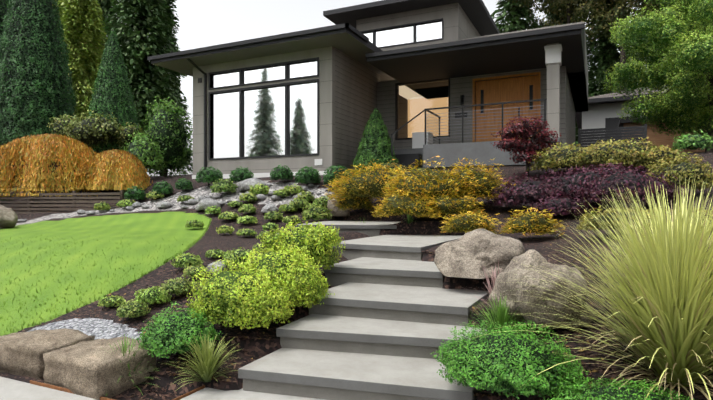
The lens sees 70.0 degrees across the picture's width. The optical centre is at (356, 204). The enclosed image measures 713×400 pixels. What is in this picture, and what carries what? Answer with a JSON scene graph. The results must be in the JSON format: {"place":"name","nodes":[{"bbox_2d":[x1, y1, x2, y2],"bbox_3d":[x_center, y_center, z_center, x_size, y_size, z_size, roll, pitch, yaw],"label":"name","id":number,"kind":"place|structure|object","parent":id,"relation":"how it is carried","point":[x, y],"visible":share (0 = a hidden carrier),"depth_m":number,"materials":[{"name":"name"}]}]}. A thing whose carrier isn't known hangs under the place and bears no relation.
{"place":"outdoors","nodes":[
{"label":"outdoors","id":0,"kind":"place"},
{"bbox_2d":[0,377,95,399],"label":"sidewalk pavement","id":1,"kind":"structure","parent":0,"point":[11,389],"depth_m":3.64,"materials":[{"name":"concrete"}]},
{"bbox_2d":[0,152,712,399],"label":"terrain","id":2,"kind":"structure","parent":0,"point":[153,222],"depth_m":6.89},
{"bbox_2d":[0,205,17,227],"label":"boulder","id":3,"kind":"object","parent":2,"relation":"on","point":[8,217],"visible":1,"depth_m":12.77,"materials":[{"name":"beige stone"}]},
{"bbox_2d":[0,328,94,379],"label":"stone block","id":4,"kind":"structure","parent":2,"relation":"on","point":[21,353],"depth_m":4.07,"materials":[{"name":"brown stone"}]},
{"bbox_2d":[0,190,123,213],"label":"garden fence wood","id":5,"kind":"object","parent":2,"relation":"on","point":[29,205],"visible":0.6,"depth_m":15.53,"materials":[{"name":"brown wood"}]},
{"bbox_2d":[0,0,139,200],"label":"conifer trees","id":6,"kind":"object","parent":2,"relation":"on","point":[70,104],"depth_m":20.49,"materials":[{"name":"green plant"}]},
{"bbox_2d":[0,133,152,199],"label":"shrub","id":7,"kind":"object","parent":2,"relation":"on","point":[119,169],"depth_m":16.06,"materials":[{"name":"orange plant"}]},
{"bbox_2d":[77,209,85,213],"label":"river stone","id":8,"kind":"object","parent":2,"relation":"on","point":[81,211],"visible":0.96,"depth_m":14.90,"materials":[{"name":"grey stone"}]},
{"bbox_2d":[85,211,95,214],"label":"river stone","id":9,"kind":"object","parent":2,"relation":"on","point":[89,212],"visible":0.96,"depth_m":14.64,"materials":[{"name":"grey stone"}]},
{"bbox_2d":[47,0,144,149],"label":"tree","id":10,"kind":"object","parent":2,"relation":"on","point":[89,41],"depth_m":25.60,"materials":[{"name":"green plant"}]},
{"bbox_2d":[43,336,157,399],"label":"stone block","id":11,"kind":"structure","parent":2,"relation":"on","point":[72,368],"depth_m":3.72,"materials":[{"name":"brown stone"}]},
{"bbox_2d":[0,218,211,335],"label":"lawn blades","id":12,"kind":"object","parent":2,"relation":"on","point":[151,270],"visible":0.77,"depth_m":6.42,"materials":[{"name":"green plant"}]},
{"bbox_2d":[30,380,204,399],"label":"steel edging","id":13,"kind":"object","parent":2,"relation":"on","point":[101,398],"visible":0.25,"depth_m":3.70,"materials":[{"name":"metal"}]},
{"bbox_2d":[132,202,141,206],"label":"river stone","id":14,"kind":"object","parent":2,"relation":"on","point":[137,204],"visible":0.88,"depth_m":14.61,"materials":[{"name":"grey stone"}]},
{"bbox_2d":[119,96,192,176],"bbox_3d":[-7.215,-2.451,18.740,2.471,3.265,3.562,0,0,-5],"label":"broadleaf shrub","id":15,"kind":"object","parent":2,"relation":"on","point":[187,153],"depth_m":18.69,"materials":[{"name":"green plant"}]},
{"bbox_2d":[156,202,172,207],"bbox_3d":[-5.321,-0.004,14.109,0.474,0.162,0.373,0,0,25],"label":"boulder","id":16,"kind":"object","parent":2,"relation":"on","point":[165,205],"visible":0.96,"depth_m":13.96,"materials":[{"name":"grey stone"}]},
{"bbox_2d":[187,199,196,203],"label":"river stone","id":17,"kind":"object","parent":2,"relation":"on","point":[190,201],"visible":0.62,"depth_m":13.83,"materials":[{"name":"grey stone"}]},
{"bbox_2d":[195,198,220,209],"bbox_3d":[-3.833,-0.025,13.159,0.700,0.325,0.530,0,0,25],"label":"boulder","id":18,"kind":"object","parent":2,"relation":"on","point":[204,204],"visible":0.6,"depth_m":12.95,"materials":[{"name":"grey stone"}]},
{"bbox_2d":[93,178,332,317],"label":"low shrubs","id":19,"kind":"object","parent":2,"relation":"on","point":[177,264],"depth_m":10.44,"materials":[{"name":"green plant"}]},
{"bbox_2d":[206,261,227,274],"bbox_3d":[-1.659,0.746,6.089,0.311,0.150,0.255,0,0,25],"label":"boulder","id":20,"kind":"object","parent":2,"relation":"on","point":[219,263],"visible":0.52,"depth_m":5.99,"materials":[{"name":"grey stone"}]},
{"bbox_2d":[124,164,351,199],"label":"boxwood balls","id":21,"kind":"object","parent":2,"relation":"on","point":[299,179],"depth_m":14.33},
{"bbox_2d":[237,178,265,190],"bbox_3d":[-2.871,-0.571,14.009,0.900,0.345,0.720,0,0,25],"label":"boulder","id":22,"kind":"object","parent":2,"relation":"on","point":[243,185],"visible":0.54,"depth_m":13.73,"materials":[{"name":"grey stone"}]},
{"bbox_2d":[180,388,324,399],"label":"walkway","id":23,"kind":"structure","parent":2,"relation":"on","point":[212,394],"depth_m":3.58,"materials":[{"name":"concrete"}]},
{"bbox_2d":[257,194,265,199],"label":"river stone","id":24,"kind":"object","parent":2,"relation":"on","point":[261,197],"visible":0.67,"depth_m":13.19,"materials":[{"name":"grey stone"}]},
{"bbox_2d":[185,218,345,329],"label":"chartreuse shrubs","id":25,"kind":"object","parent":2,"relation":"on","point":[273,299],"depth_m":4.44,"materials":[{"name":"green plant"}]},
{"bbox_2d":[261,203,278,212],"bbox_3d":[-2.079,0.074,12.274,0.420,0.224,0.350,0,0,25],"label":"boulder","id":26,"kind":"object","parent":2,"relation":"on","point":[269,207],"visible":0.88,"depth_m":12.14,"materials":[{"name":"grey stone"}]},
{"bbox_2d":[271,195,281,199],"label":"river stone","id":27,"kind":"object","parent":2,"relation":"on","point":[275,197],"visible":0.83,"depth_m":12.95,"materials":[{"name":"grey stone"}]},
{"bbox_2d":[84,214,574,394],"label":"grass tufts","id":28,"kind":"object","parent":2,"relation":"on","point":[206,365],"visible":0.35,"depth_m":3.73,"materials":[{"name":"green plant"}]},
{"bbox_2d":[327,191,349,215],"bbox_3d":[-0.404,-0.032,11.195,0.538,0.558,0.453,0,0,25],"label":"rock","id":29,"kind":"object","parent":2,"relation":"on","point":[336,211],"visible":0.52,"depth_m":11.02,"materials":[{"name":"brown stone"}]},
{"bbox_2d":[238,221,489,399],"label":"garden steps","id":30,"kind":"structure","parent":2,"relation":"on","point":[386,318],"depth_m":4.17,"materials":[{"name":"concrete"}]},
{"bbox_2d":[352,108,406,173],"bbox_3d":[0.734,-1.799,14.478,1.746,1.935,1.427,0,0,25],"label":"dwarf spruce","id":31,"kind":"object","parent":2,"relation":"on","point":[359,160],"depth_m":14.27,"materials":[{"name":"green plant"}]},
{"bbox_2d":[187,3,574,178],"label":"house","id":32,"kind":"structure","parent":2,"relation":"on","point":[264,116],"depth_m":15.87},
{"bbox_2d":[148,0,587,111],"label":"house roof","id":33,"kind":"structure","parent":32,"relation":"on","point":[491,49],"depth_m":14.98,"materials":[{"name":"black metal"}]},
{"bbox_2d":[391,98,546,162],"bbox_3d":[3.227,-1.846,14.298,4.051,1.750,2.013,0,0,25],"label":"porch railing","id":34,"kind":"object","parent":32,"relation":"attached to","point":[463,114],"visible":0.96,"depth_m":13.95,"materials":[{"name":"grey metal"}]},
{"bbox_2d":[77,220,712,399],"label":"mulch chips","id":35,"kind":"object","parent":2,"relation":"on","point":[219,378],"depth_m":3.72,"materials":[{"name":"brown wood"}]},
{"bbox_2d":[135,301,694,399],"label":"dark green shrub","id":36,"kind":"object","parent":2,"relation":"on","point":[544,388],"depth_m":2.97,"materials":[{"name":"green plant"}]},
{"bbox_2d":[323,156,565,235],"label":"shrubs","id":37,"kind":"object","parent":2,"relation":"on","point":[428,202],"depth_m":8.81,"materials":[{"name":"yellow plant"}]},
{"bbox_2d":[434,228,524,278],"bbox_3d":[1.223,0.465,5.040,0.852,0.453,0.544,0,0,-11],"label":"boulder","id":38,"kind":"object","parent":2,"relation":"on","point":[466,254],"visible":0.81,"depth_m":4.93,"materials":[{"name":"beige stone"}]},
{"bbox_2d":[491,114,560,176],"bbox_3d":[3.748,-1.268,11.220,1.439,1.395,1.285,0,0,25],"label":"japanese maple","id":39,"kind":"object","parent":2,"relation":"on","point":[518,129],"depth_m":11.08,"materials":[{"name":"red plant"}]},
{"bbox_2d":[489,249,595,327],"bbox_3d":[1.391,0.601,3.806,0.573,0.523,0.649,0,0,-19],"label":"boulder","id":40,"kind":"object","parent":2,"relation":"on","point":[531,258],"visible":0.83,"depth_m":3.58,"materials":[{"name":"beige stone"}]},
{"bbox_2d":[484,162,689,215],"bbox_3d":[3.633,-0.306,8.440,2.960,0.955,3.174,0,0,25],"label":"purple shrub","id":41,"kind":"object","parent":2,"relation":"on","point":[591,196],"depth_m":7.70,"materials":[{"name":"purple plant"}]},
{"bbox_2d":[473,174,712,399],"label":"ornamental grass","id":42,"kind":"object","parent":2,"relation":"on","point":[664,307],"depth_m":2.82,"materials":[{"name":"green plant"}]},
{"bbox_2d":[508,0,681,90],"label":"background trees","id":43,"kind":"object","parent":2,"relation":"on","point":[581,9],"depth_m":38.34,"materials":[{"name":"green plant"}]},
{"bbox_2d":[527,137,712,230],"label":"shrubs","id":44,"kind":"object","parent":2,"relation":"on","point":[635,161],"depth_m":9.21,"materials":[{"name":"green plant"}]},
{"bbox_2d":[575,86,706,152],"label":"neighbour buildings","id":45,"kind":"structure","parent":2,"relation":"on","point":[599,119],"depth_m":19.87,"materials":[{"name":"black"}]},
{"bbox_2d":[599,0,712,151],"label":"maple tree","id":46,"kind":"object","parent":2,"relation":"on","point":[670,26],"depth_m":15.41,"materials":[{"name":"green plant"}]},
{"bbox_2d":[672,129,712,151],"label":"plants","id":47,"kind":"object","parent":2,"relation":"on","point":[692,140],"depth_m":13.09,"materials":[{"name":"green plant"}]},
{"bbox_2d":[116,0,646,175],"label":"sky","id":48,"kind":"structure","parent":0,"point":[202,23],"materials":[{"name":"white"}]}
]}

